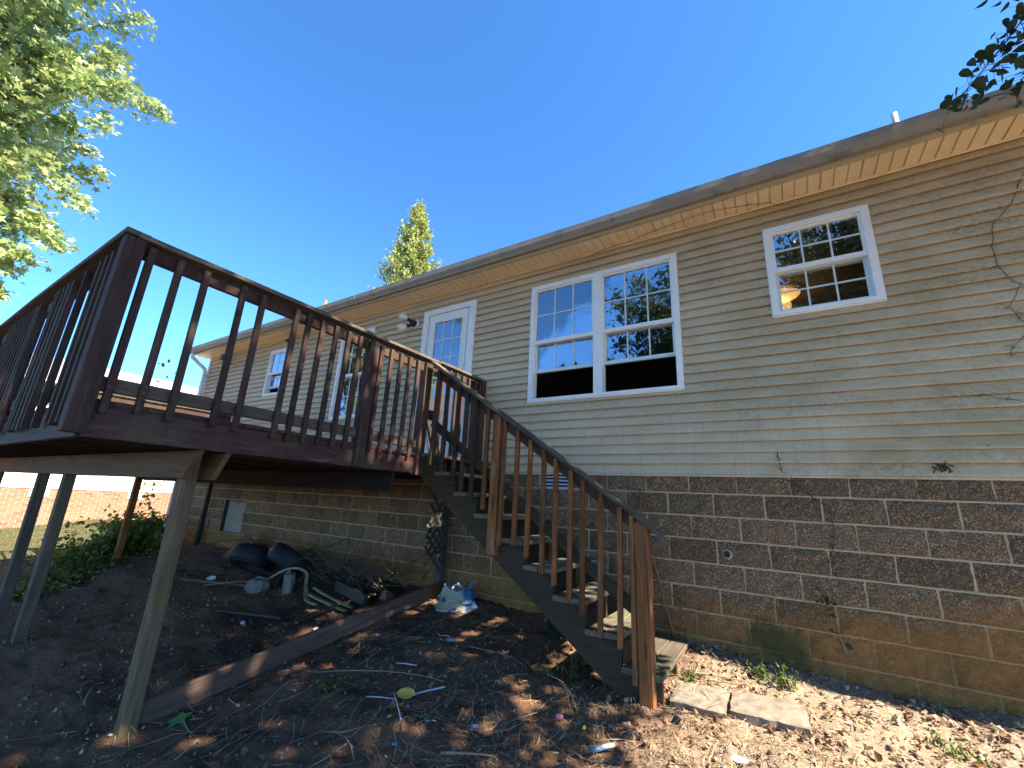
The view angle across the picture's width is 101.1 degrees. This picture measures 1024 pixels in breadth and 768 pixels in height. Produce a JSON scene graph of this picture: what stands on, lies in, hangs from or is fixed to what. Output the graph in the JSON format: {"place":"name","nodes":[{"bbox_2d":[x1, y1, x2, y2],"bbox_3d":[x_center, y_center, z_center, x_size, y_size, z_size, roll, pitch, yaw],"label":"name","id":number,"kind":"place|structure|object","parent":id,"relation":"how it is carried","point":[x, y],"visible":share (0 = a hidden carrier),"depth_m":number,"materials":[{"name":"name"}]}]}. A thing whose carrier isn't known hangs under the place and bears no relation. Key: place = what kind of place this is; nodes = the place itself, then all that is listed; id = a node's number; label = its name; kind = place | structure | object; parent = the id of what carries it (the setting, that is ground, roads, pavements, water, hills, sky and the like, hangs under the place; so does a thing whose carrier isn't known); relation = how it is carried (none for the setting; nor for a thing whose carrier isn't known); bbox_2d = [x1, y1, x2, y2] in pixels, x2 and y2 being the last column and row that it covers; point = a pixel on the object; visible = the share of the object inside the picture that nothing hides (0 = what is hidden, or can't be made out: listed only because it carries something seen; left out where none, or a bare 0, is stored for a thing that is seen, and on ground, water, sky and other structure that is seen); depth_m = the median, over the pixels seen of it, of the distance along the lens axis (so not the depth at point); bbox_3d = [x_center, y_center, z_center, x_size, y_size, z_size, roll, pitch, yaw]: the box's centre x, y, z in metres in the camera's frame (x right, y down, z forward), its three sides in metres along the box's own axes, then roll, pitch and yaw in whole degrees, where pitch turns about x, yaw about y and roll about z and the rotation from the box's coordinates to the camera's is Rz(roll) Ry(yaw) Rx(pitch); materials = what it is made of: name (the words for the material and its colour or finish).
{"place":"outdoors","nodes":[
{"label":"outdoors","id":0,"kind":"place"},
{"bbox_2d":[0,519,159,568],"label":"grass","id":1,"kind":"structure","parent":0,"point":[36,542],"depth_m":9.54,"materials":[{"name":"plant"}]},
{"bbox_2d":[0,519,1023,767],"bbox_3d":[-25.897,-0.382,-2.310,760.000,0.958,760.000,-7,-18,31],"label":"ground","id":2,"kind":"structure","parent":0,"point":[20,669],"depth_m":3.00,"materials":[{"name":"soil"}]},
{"bbox_2d":[25,532,115,572],"bbox_3d":[-7.236,2.929,7.087,1.969,0.754,1.349,-7,-18,31],"label":"leafy shrub","id":3,"kind":"object","parent":2,"relation":"on","point":[76,552],"visible":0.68,"depth_m":6.97,"materials":[{"name":"green plant"}]},
{"bbox_2d":[11,544,156,601],"bbox_3d":[-6.712,2.889,6.572,1.394,0.431,3.756,10,-17,-24],"label":"ground cover","id":4,"kind":"object","parent":2,"relation":"on","point":[53,584],"visible":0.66,"depth_m":6.12,"materials":[{"name":"green plant"}]},
{"bbox_2d":[0,0,175,302],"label":"leafy tree","id":5,"kind":"object","parent":2,"relation":"on","point":[42,75],"visible":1,"depth_m":8.95,"materials":[{"name":"green plant"}]},
{"bbox_2d":[0,352,198,528],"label":"neighbour house","id":6,"kind":"structure","parent":2,"relation":"on","point":[92,497],"depth_m":12.18,"materials":[{"name":"brick"}]},
{"bbox_2d":[57,497,167,556],"bbox_3d":[-7.331,2.849,8.124,1.867,1.295,1.771,11,-17,-26],"label":"leafy shrub","id":7,"kind":"object","parent":2,"relation":"on","point":[143,530],"visible":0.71,"depth_m":7.90,"materials":[{"name":"green plant"}]},
{"bbox_2d":[126,480,160,519],"bbox_3d":[-7.893,2.446,9.033,0.483,2.037,0.689,10,-17,-25],"label":"climbing sapling","id":8,"kind":"object","parent":2,"relation":"on","point":[147,495],"visible":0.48,"depth_m":9.07,"materials":[{"name":"green plant"}]},
{"bbox_2d":[137,359,175,512],"bbox_3d":[-8.518,1.372,9.691,0.908,4.017,0.543,3,-16,-2],"label":"vine branch","id":9,"kind":"object","parent":2,"relation":"on","point":[163,364],"visible":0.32,"depth_m":10.05,"materials":[{"name":"brown plant"}]},
{"bbox_2d":[167,711,202,727],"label":"fallen leaf","id":10,"kind":"object","parent":2,"relation":"on","point":[181,716],"visible":1,"depth_m":2.73,"materials":[{"name":"plant"}]},
{"bbox_2d":[206,576,215,579],"bbox_3d":[-4.208,2.714,5.901,0.209,0.004,0.082,-7,16,31],"label":"paper scrap","id":11,"kind":"object","parent":2,"relation":"on","point":[210,577],"visible":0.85,"depth_m":5.90,"materials":[{"name":"white paper"}]},
{"bbox_2d":[181,578,245,586],"bbox_3d":[-3.957,2.657,5.644,1.421,0.033,0.031,-7,-18,22],"label":"scrap board","id":12,"kind":"object","parent":2,"relation":"on","point":[209,581],"visible":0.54,"depth_m":5.67,"materials":[{"name":"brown wood"}]},
{"bbox_2d":[204,581,267,585],"bbox_3d":[-3.619,2.604,5.467,1.083,0.154,0.082,-2,-16,19],"label":"stick","id":13,"kind":"object","parent":2,"relation":"on","point":[225,582],"visible":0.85,"depth_m":5.49,"materials":[{"name":"wood"}]},
{"bbox_2d":[223,534,254,558],"bbox_3d":[-4.679,2.795,7.230,1.000,0.460,0.015,-7,-18,31],"label":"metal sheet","id":14,"kind":"object","parent":2,"relation":"on","point":[248,536],"visible":0.41,"depth_m":7.23,"materials":[{"name":"metal"}]},
{"bbox_2d":[198,607,284,618],"bbox_3d":[-2.977,2.510,4.625,1.101,0.023,0.062,-2,-16,14],"label":"scrap board","id":15,"kind":"object","parent":2,"relation":"on","point":[245,613],"visible":1,"depth_m":4.59,"materials":[{"name":"grey wood"}]},
{"bbox_2d":[0,226,486,738],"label":"deck","id":16,"kind":"structure","parent":2,"relation":"on","point":[91,419],"depth_m":3.17,"materials":[{"name":"brown wood"}]},
{"bbox_2d":[426,386,439,453],"bbox_3d":[-1.039,0.440,5.353,0.021,1.082,0.221,-29,-34,22],"label":"leaning board","id":17,"kind":"object","parent":16,"relation":"on","point":[430,420],"visible":0.15,"depth_m":5.30,"materials":[{"name":"brown wood"}]},
{"bbox_2d":[422,492,448,580],"bbox_3d":[-0.906,1.774,5.077,0.026,1.140,0.382,-7,-18,31],"label":"lattice panel","id":18,"kind":"object","parent":16,"relation":"attached to","point":[442,549],"visible":0.91,"depth_m":5.07,"materials":[{"name":"brown wood"}]},
{"bbox_2d":[228,543,274,571],"bbox_3d":[-3.919,2.638,6.383,0.661,0.470,0.642,-7,-18,31],"label":"tire","id":19,"kind":"object","parent":2,"relation":"on","point":[246,556],"visible":0.84,"depth_m":6.19,"materials":[{"name":"black rubber"}]},
{"bbox_2d":[244,576,269,593],"bbox_3d":[-3.254,2.582,5.362,0.300,0.263,0.229,0,-16,12],"label":"stone","id":20,"kind":"object","parent":2,"relation":"on","point":[258,584],"visible":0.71,"depth_m":5.30,"materials":[{"name":"grey stone"}]},
{"bbox_2d":[267,537,349,577],"bbox_3d":[-2.794,2.374,5.670,1.116,0.658,0.071,5,-16,-7],"label":"stick","id":21,"kind":"object","parent":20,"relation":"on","point":[304,557],"visible":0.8,"depth_m":5.70,"materials":[{"name":"brown wood"}]},
{"bbox_2d":[185,539,335,583],"bbox_3d":[-3.743,2.627,6.389,4.029,0.438,0.016,-4,-17,25],"label":"bent rod","id":22,"kind":"object","parent":2,"relation":"on","point":[248,540],"visible":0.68,"depth_m":6.71,"materials":[{"name":"metal"}]},
{"bbox_2d":[138,582,438,724],"bbox_3d":[-1.632,2.273,3.864,0.046,0.156,2.815,-7,-11,31],"label":"skirt board","id":23,"kind":"object","parent":2,"relation":"on","point":[173,699],"visible":0.85,"depth_m":3.36,"materials":[{"name":"brown wood"}]},
{"bbox_2d":[281,569,295,594],"bbox_3d":[-2.799,2.518,5.278,0.132,0.399,0.210,9,-17,-21],"label":"stone","id":24,"kind":"object","parent":2,"relation":"on","point":[288,582],"visible":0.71,"depth_m":5.23,"materials":[{"name":"grey stone"}]},
{"bbox_2d":[295,565,346,580],"bbox_3d":[-2.481,2.441,5.405,0.654,0.225,0.027,8,-16,-16],"label":"stick","id":25,"kind":"object","parent":24,"relation":"on","point":[317,571],"visible":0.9,"depth_m":5.40,"materials":[{"name":"brown wood"}]},
{"bbox_2d":[267,542,312,577],"bbox_3d":[-3.225,2.575,6.126,0.661,0.520,0.621,-7,-18,31],"label":"tire","id":26,"kind":"object","parent":2,"relation":"on","point":[281,555],"visible":0.77,"depth_m":5.91,"materials":[{"name":"black rubber"}]},
{"bbox_2d":[268,567,317,605],"bbox_3d":[-2.681,2.485,5.272,1.114,0.315,0.197,-7,-18,31],"label":"vinyl strip","id":27,"kind":"object","parent":2,"relation":"on","point":[306,599],"visible":0.98,"depth_m":5.29,"materials":[{"name":"grey plastic"}]},
{"bbox_2d":[285,603,337,627],"bbox_3d":[-2.111,2.447,4.465,0.031,0.026,0.564,-8,-7,35],"label":"scrap board","id":28,"kind":"object","parent":2,"relation":"on","point":[312,615],"visible":1,"depth_m":4.45,"materials":[{"name":"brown wood"}]},
{"bbox_2d":[306,593,346,611],"bbox_3d":[-2.137,2.513,4.861,0.837,0.062,0.054,-9,-19,36],"label":"vinyl strip","id":29,"kind":"object","parent":2,"relation":"on","point":[326,602],"visible":0.9,"depth_m":4.89,"materials":[{"name":"grey plastic"}]},
{"bbox_2d":[312,587,352,608],"bbox_3d":[-2.109,2.516,4.981,0.859,0.095,0.077,-9,-19,36],"label":"vinyl strip","id":30,"kind":"object","parent":2,"relation":"on","point":[333,598],"visible":1,"depth_m":5.00,"materials":[{"name":"grey plastic"}]},
{"bbox_2d":[314,674,351,694],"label":"weed","id":31,"kind":"object","parent":2,"relation":"on","point":[319,688],"visible":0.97,"depth_m":3.03,"materials":[{"name":"green plant"}]},
{"bbox_2d":[252,531,432,591],"bbox_3d":[-2.743,2.410,6.010,3.890,0.687,0.649,-7,-18,31],"label":"brush pile","id":32,"kind":"object","parent":2,"relation":"on","point":[352,571],"visible":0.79,"depth_m":5.50,"materials":[{"name":"brown wood"}]},
{"bbox_2d":[335,580,367,605],"bbox_3d":[-1.952,2.521,5.096,0.712,0.122,0.041,-5,-17,42],"label":"scrap board","id":33,"kind":"object","parent":2,"relation":"on","point":[352,593],"visible":1,"depth_m":5.05,"materials":[{"name":"grey wood"}]},
{"bbox_2d":[328,564,382,595],"bbox_3d":[-2.065,2.534,5.486,1.214,0.061,0.030,0,-14,38],"label":"scrap board","id":34,"kind":"object","parent":2,"relation":"on","point":[374,589],"visible":0.54,"depth_m":5.33,"materials":[{"name":"brown wood"}]},
{"bbox_2d":[0,558,717,767],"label":"wood chips","id":35,"kind":"object","parent":2,"relation":"on","point":[363,687],"visible":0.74,"depth_m":3.10,"materials":[{"name":"brown wood"}]},
{"bbox_2d":[316,670,444,681],"bbox_3d":[-1.005,2.199,3.183,1.030,0.078,0.014,0,-16,9],"label":"stick","id":36,"kind":"object","parent":2,"relation":"on","point":[375,671],"visible":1,"depth_m":3.19,"materials":[{"name":"brown wood"}]},
{"bbox_2d":[367,696,394,699],"bbox_3d":[-0.900,2.156,2.897,0.220,0.014,0.006,1,-16,8],"label":"drinking straw","id":37,"kind":"object","parent":2,"relation":"on","point":[380,697],"visible":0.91,"depth_m":2.90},
{"bbox_2d":[379,589,393,601],"bbox_3d":[-1.484,2.519,4.988,0.129,0.166,0.198,-1,-16,15],"label":"stone","id":38,"kind":"object","parent":2,"relation":"on","point":[386,595],"visible":0.76,"depth_m":4.95,"materials":[{"name":"grey stone"}]},
{"bbox_2d":[393,692,400,719],"bbox_3d":[-0.760,2.120,2.787,0.007,0.020,0.428,9,-16,-19],"label":"drinking straw","id":39,"kind":"object","parent":2,"relation":"on","point":[397,706],"visible":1,"depth_m":2.74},
{"bbox_2d":[365,198,440,291],"bbox_3d":[-5.510,-1.919,20.630,7.005,16.513,6.245,-7,-18,31],"label":"conifer tree","id":40,"kind":"object","parent":2,"relation":"on","point":[414,238],"visible":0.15,"depth_m":21.41,"materials":[{"name":"green plant"}]},
{"bbox_2d":[415,686,444,694],"bbox_3d":[-0.601,2.184,2.997,0.243,0.062,0.011,5,-16,-9],"label":"drinking straw","id":41,"kind":"object","parent":2,"relation":"on","point":[430,690],"visible":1,"depth_m":3.00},
{"bbox_2d":[433,581,478,612],"bbox_3d":[-0.614,2.362,4.695,0.520,0.322,0.238,4,-16,-2],"label":"sack","id":42,"kind":"object","parent":2,"relation":"on","point":[458,596],"visible":0.98,"depth_m":4.62,"materials":[{"name":"plastic"}]},
{"bbox_2d":[440,751,492,756],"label":"stick","id":43,"kind":"object","parent":2,"relation":"on","point":[456,753],"visible":0.99,"depth_m":2.32,"materials":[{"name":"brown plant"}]},
{"bbox_2d":[469,646,524,665],"bbox_3d":[-0.122,2.308,3.598,0.607,0.020,0.064,-8,-19,35],"label":"stick","id":44,"kind":"object","parent":2,"relation":"on","point":[495,652],"visible":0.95,"depth_m":3.65,"materials":[{"name":"wood"}]},
{"bbox_2d":[0,546,1022,767],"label":"pebbles","id":45,"kind":"object","parent":2,"relation":"on","point":[210,708],"visible":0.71,"depth_m":3.22,"materials":[{"name":"stone"}]},
{"bbox_2d":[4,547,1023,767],"bbox_3d":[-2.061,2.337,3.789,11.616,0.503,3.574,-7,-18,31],"label":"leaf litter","id":46,"kind":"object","parent":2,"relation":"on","point":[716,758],"visible":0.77,"depth_m":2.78,"materials":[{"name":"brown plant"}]},
{"bbox_2d":[5,593,1023,767],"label":"dead stems","id":47,"kind":"object","parent":2,"relation":"on","point":[192,731],"visible":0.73,"depth_m":2.68,"materials":[{"name":"plant"}]},
{"bbox_2d":[534,657,559,677],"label":"weed","id":48,"kind":"object","parent":2,"relation":"on","point":[537,668],"visible":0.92,"depth_m":3.31,"materials":[{"name":"green plant"}]},
{"bbox_2d":[419,361,689,709],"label":"staircase","id":49,"kind":"structure","parent":2,"relation":"on","point":[602,622],"depth_m":3.50,"materials":[{"name":"brown wood"}]},
{"bbox_2d":[547,618,563,636],"bbox_3d":[0.461,2.265,4.082,0.308,0.275,0.300,-7,-18,31],"label":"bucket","id":50,"kind":"object","parent":2,"relation":"on","point":[552,629],"visible":0.21,"depth_m":3.98,"materials":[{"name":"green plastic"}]},
{"bbox_2d":[555,713,562,720],"bbox_3d":[0.302,2.138,2.709,0.057,0.040,0.040,-27,-28,23],"label":"plastic egg","id":51,"kind":"object","parent":2,"relation":"on","point":[558,717],"visible":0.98,"depth_m":2.70,"materials":[{"name":"pink plastic"}]},
{"bbox_2d":[545,673,577,713],"bbox_3d":[0.360,2.170,2.996,0.043,0.073,0.601,7,-16,-15],"label":"stick","id":52,"kind":"object","parent":2,"relation":"on","point":[565,686],"visible":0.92,"depth_m":2.99,"materials":[{"name":"brown wood"}]},
{"bbox_2d":[557,654,596,682],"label":"weed","id":53,"kind":"object","parent":2,"relation":"on","point":[572,673],"visible":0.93,"depth_m":3.25,"materials":[{"name":"green plant"}]},
{"bbox_2d":[569,650,587,668],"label":"weed","id":54,"kind":"object","parent":2,"relation":"on","point":[580,660],"visible":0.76,"depth_m":3.49,"materials":[{"name":"green plant"}]},
{"bbox_2d":[161,84,1023,717],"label":"house","id":55,"kind":"structure","parent":2,"relation":"on","point":[689,376],"depth_m":3.84,"materials":[{"name":"paint"}]},
{"bbox_2d":[262,348,286,396],"bbox_3d":[-4.809,-0.230,8.650,0.638,0.988,0.130,-7,-18,31],"label":"window","id":56,"kind":"structure","parent":55,"relation":"in","point":[274,371],"depth_m":8.69,"materials":[{"name":"white plastic"}]},
{"bbox_2d":[328,327,376,419],"bbox_3d":[-2.720,-0.165,7.277,0.898,1.578,0.130,-7,-18,31],"label":"window","id":57,"kind":"structure","parent":55,"relation":"in","point":[352,352],"depth_m":7.32,"materials":[{"name":"white plastic"}]},
{"bbox_2d":[398,312,419,331],"bbox_3d":[-1.629,-0.961,6.666,0.327,0.330,0.152,6,-16,-11],"label":"flood light","id":58,"kind":"object","parent":55,"relation":"attached to","point":[414,324],"visible":1,"depth_m":6.62,"materials":[{"name":"white plastic"}]},
{"bbox_2d":[411,299,476,457],"bbox_3d":[-0.985,-0.021,6.089,1.014,2.387,0.160,-7,-18,31],"label":"door","id":59,"kind":"structure","parent":55,"relation":"in","point":[448,335],"depth_m":6.21,"materials":[{"name":"white paint"}]},
{"bbox_2d":[527,252,684,403],"bbox_3d":[1.030,-0.599,4.984,1.831,1.583,0.130,-7,-18,31],"label":"window","id":60,"kind":"structure","parent":55,"relation":"in","point":[560,310],"depth_m":5.03,"materials":[{"name":"white plastic"}]},
{"bbox_2d":[638,487,674,637],"bbox_3d":[1.349,1.641,3.995,0.312,1.310,0.038,-7,-18,32],"label":"dry vine","id":61,"kind":"object","parent":55,"relation":"attached to","point":[664,604],"visible":0.69,"depth_m":3.87,"materials":[{"name":"brown plant"}]},
{"bbox_2d":[644,495,670,581],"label":"dry vine","id":62,"kind":"object","parent":55,"relation":"attached to","point":[659,542],"visible":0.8,"depth_m":3.98,"materials":[{"name":"brown plant"}]},
{"bbox_2d":[652,573,689,640],"bbox_3d":[1.396,1.927,3.852,0.429,0.691,0.033,-10,-20,39],"label":"dry vine","id":63,"kind":"object","parent":55,"relation":"attached to","point":[679,608],"visible":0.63,"depth_m":3.74,"materials":[{"name":"brown plant"}]},
{"bbox_2d":[589,202,780,256],"bbox_3d":[1.791,-1.729,4.671,2.055,0.085,0.178,-7,-18,31],"label":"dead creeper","id":64,"kind":"object","parent":55,"relation":"attached to","point":[683,220],"visible":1,"depth_m":4.58,"materials":[{"name":"brown plant"}]},
{"bbox_2d":[780,286,801,302],"bbox_3d":[3.619,-1.173,5.673,0.472,0.126,0.472,-7,-18,31],"label":"ceiling light","id":65,"kind":"object","parent":55,"relation":"attached to","point":[788,297],"visible":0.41,"depth_m":5.53,"materials":[{"name":"orange"}]},
{"bbox_2d":[788,480,842,586],"bbox_3d":[2.475,1.195,3.422,0.319,0.810,0.024,-7,-18,31],"label":"dead creeper","id":66,"kind":"object","parent":55,"relation":"attached to","point":[828,534],"visible":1,"depth_m":3.37,"materials":[{"name":"brown plant"}]},
{"bbox_2d":[762,204,886,317],"bbox_3d":[2.874,-1.117,3.951,0.829,0.963,0.130,-7,-18,31],"label":"window","id":67,"kind":"structure","parent":55,"relation":"in","point":[860,214],"depth_m":3.90,"materials":[{"name":"white plastic"}]},
{"bbox_2d":[812,588,837,621],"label":"ivy sprig","id":68,"kind":"object","parent":55,"relation":"attached to","point":[825,601],"visible":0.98,"depth_m":3.26,"materials":[{"name":"green plant"}]},
{"bbox_2d":[829,628,852,652],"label":"ivy sprig","id":69,"kind":"object","parent":55,"relation":"attached to","point":[848,646],"visible":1,"depth_m":3.15,"materials":[{"name":"green plant"}]},
{"bbox_2d":[931,461,953,472],"bbox_3d":[3.207,0.619,3.138,0.126,0.101,0.018,-7,-18,31],"label":"dirt nest","id":70,"kind":"object","parent":55,"relation":"on","point":[944,466],"visible":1,"depth_m":3.13,"materials":[{"name":"brown soil"}]},
{"bbox_2d":[984,394,1022,401],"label":"dead creeper","id":71,"kind":"object","parent":55,"relation":"attached to","point":[1002,398],"visible":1,"depth_m":3.05,"materials":[{"name":"brown plant"}]},
{"bbox_2d":[989,175,1023,357],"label":"dead creeper","id":72,"kind":"object","parent":55,"relation":"attached to","point":[1003,265],"visible":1,"depth_m":3.26,"materials":[{"name":"brown plant"}]},
{"bbox_2d":[588,742,614,753],"bbox_3d":[0.513,2.084,2.411,0.155,0.057,0.027,4,-16,-4],"label":"glue tube","id":73,"kind":"object","parent":2,"relation":"on","point":[595,749],"visible":1,"depth_m":2.40,"materials":[{"name":"white plastic"}]},
{"bbox_2d":[196,607,1010,767],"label":"fallen leaves","id":74,"kind":"object","parent":2,"relation":"on","point":[716,719],"depth_m":2.74,"materials":[{"name":"brown plant"}]},
{"bbox_2d":[671,713,680,725],"bbox_3d":[1.020,2.086,2.618,0.040,0.050,0.024,27,1,36],"label":"bottle top","id":75,"kind":"object","parent":2,"relation":"on","point":[675,720],"visible":0.86,"depth_m":2.61,"materials":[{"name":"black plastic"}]},
{"bbox_2d":[681,665,715,685],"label":"weed","id":76,"kind":"object","parent":2,"relation":"on","point":[688,678],"visible":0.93,"depth_m":3.13,"materials":[{"name":"green plant"}]},
{"bbox_2d":[670,680,729,718],"bbox_3d":[1.293,2.183,2.895,0.351,0.092,0.354,-7,-14,30],"label":"paver","id":77,"kind":"object","parent":2,"relation":"on","point":[682,696],"visible":0.84,"depth_m":2.85,"materials":[{"name":"concrete"}]},
{"bbox_2d":[687,671,755,683],"bbox_3d":[1.558,2.188,3.148,0.465,0.024,0.020,-1,-16,15],"label":"stick","id":78,"kind":"object","parent":2,"relation":"on","point":[721,677],"visible":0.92,"depth_m":3.15,"materials":[{"name":"beige wood"}]},
{"bbox_2d":[731,755,748,764],"bbox_3d":[1.239,2.042,2.290,0.092,0.003,0.040,-7,7,31],"label":"paper scrap","id":79,"kind":"object","parent":2,"relation":"on","point":[740,759],"visible":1,"depth_m":2.29,"materials":[{"name":"white paper"}]},
{"bbox_2d":[738,649,772,680],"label":"weed","id":80,"kind":"object","parent":2,"relation":"on","point":[758,673],"visible":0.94,"depth_m":3.22,"materials":[{"name":"green plant"}]},
{"bbox_2d":[730,689,811,736],"bbox_3d":[1.671,2.145,2.741,0.443,0.092,0.343,-7,-14,28],"label":"paver","id":81,"kind":"object","parent":2,"relation":"on","point":[784,715],"visible":0.9,"depth_m":2.69,"materials":[{"name":"concrete"}]},
{"bbox_2d":[762,662,799,691],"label":"weed","id":82,"kind":"object","parent":2,"relation":"on","point":[781,676],"visible":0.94,"depth_m":3.07,"materials":[{"name":"green plant"}]},
{"bbox_2d":[772,596,798,669],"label":"dead creeper","id":83,"kind":"object","parent":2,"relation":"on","point":[786,636],"visible":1,"depth_m":3.35,"materials":[{"name":"brown plant"}]},
{"bbox_2d":[593,634,1023,767],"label":"leaf litter","id":84,"kind":"object","parent":2,"relation":"on","point":[917,746],"visible":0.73,"depth_m":2.61,"materials":[{"name":"brown plant"}]},
{"bbox_2d":[929,730,992,767],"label":"weed","id":85,"kind":"object","parent":2,"relation":"on","point":[961,749],"visible":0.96,"depth_m":2.40,"materials":[{"name":"green plant"}]},
{"bbox_2d":[937,0,1023,133],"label":"shade tree","id":86,"kind":"object","parent":2,"relation":"on","point":[978,84],"visible":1,"depth_m":2.18,"materials":[{"name":"green plant"}]},
{"bbox_2d":[950,710,1011,736],"bbox_3d":[2.899,2.105,2.617,0.013,0.012,0.322,5,-16,-6],"label":"stick","id":87,"kind":"object","parent":2,"relation":"on","point":[975,721],"visible":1,"depth_m":2.64,"materials":[{"name":"brown wood"}]},
{"bbox_2d":[0,0,1023,387],"label":"sky","id":88,"kind":"structure","parent":0,"point":[303,136],"materials":[{"name":"blue"}]}
]}

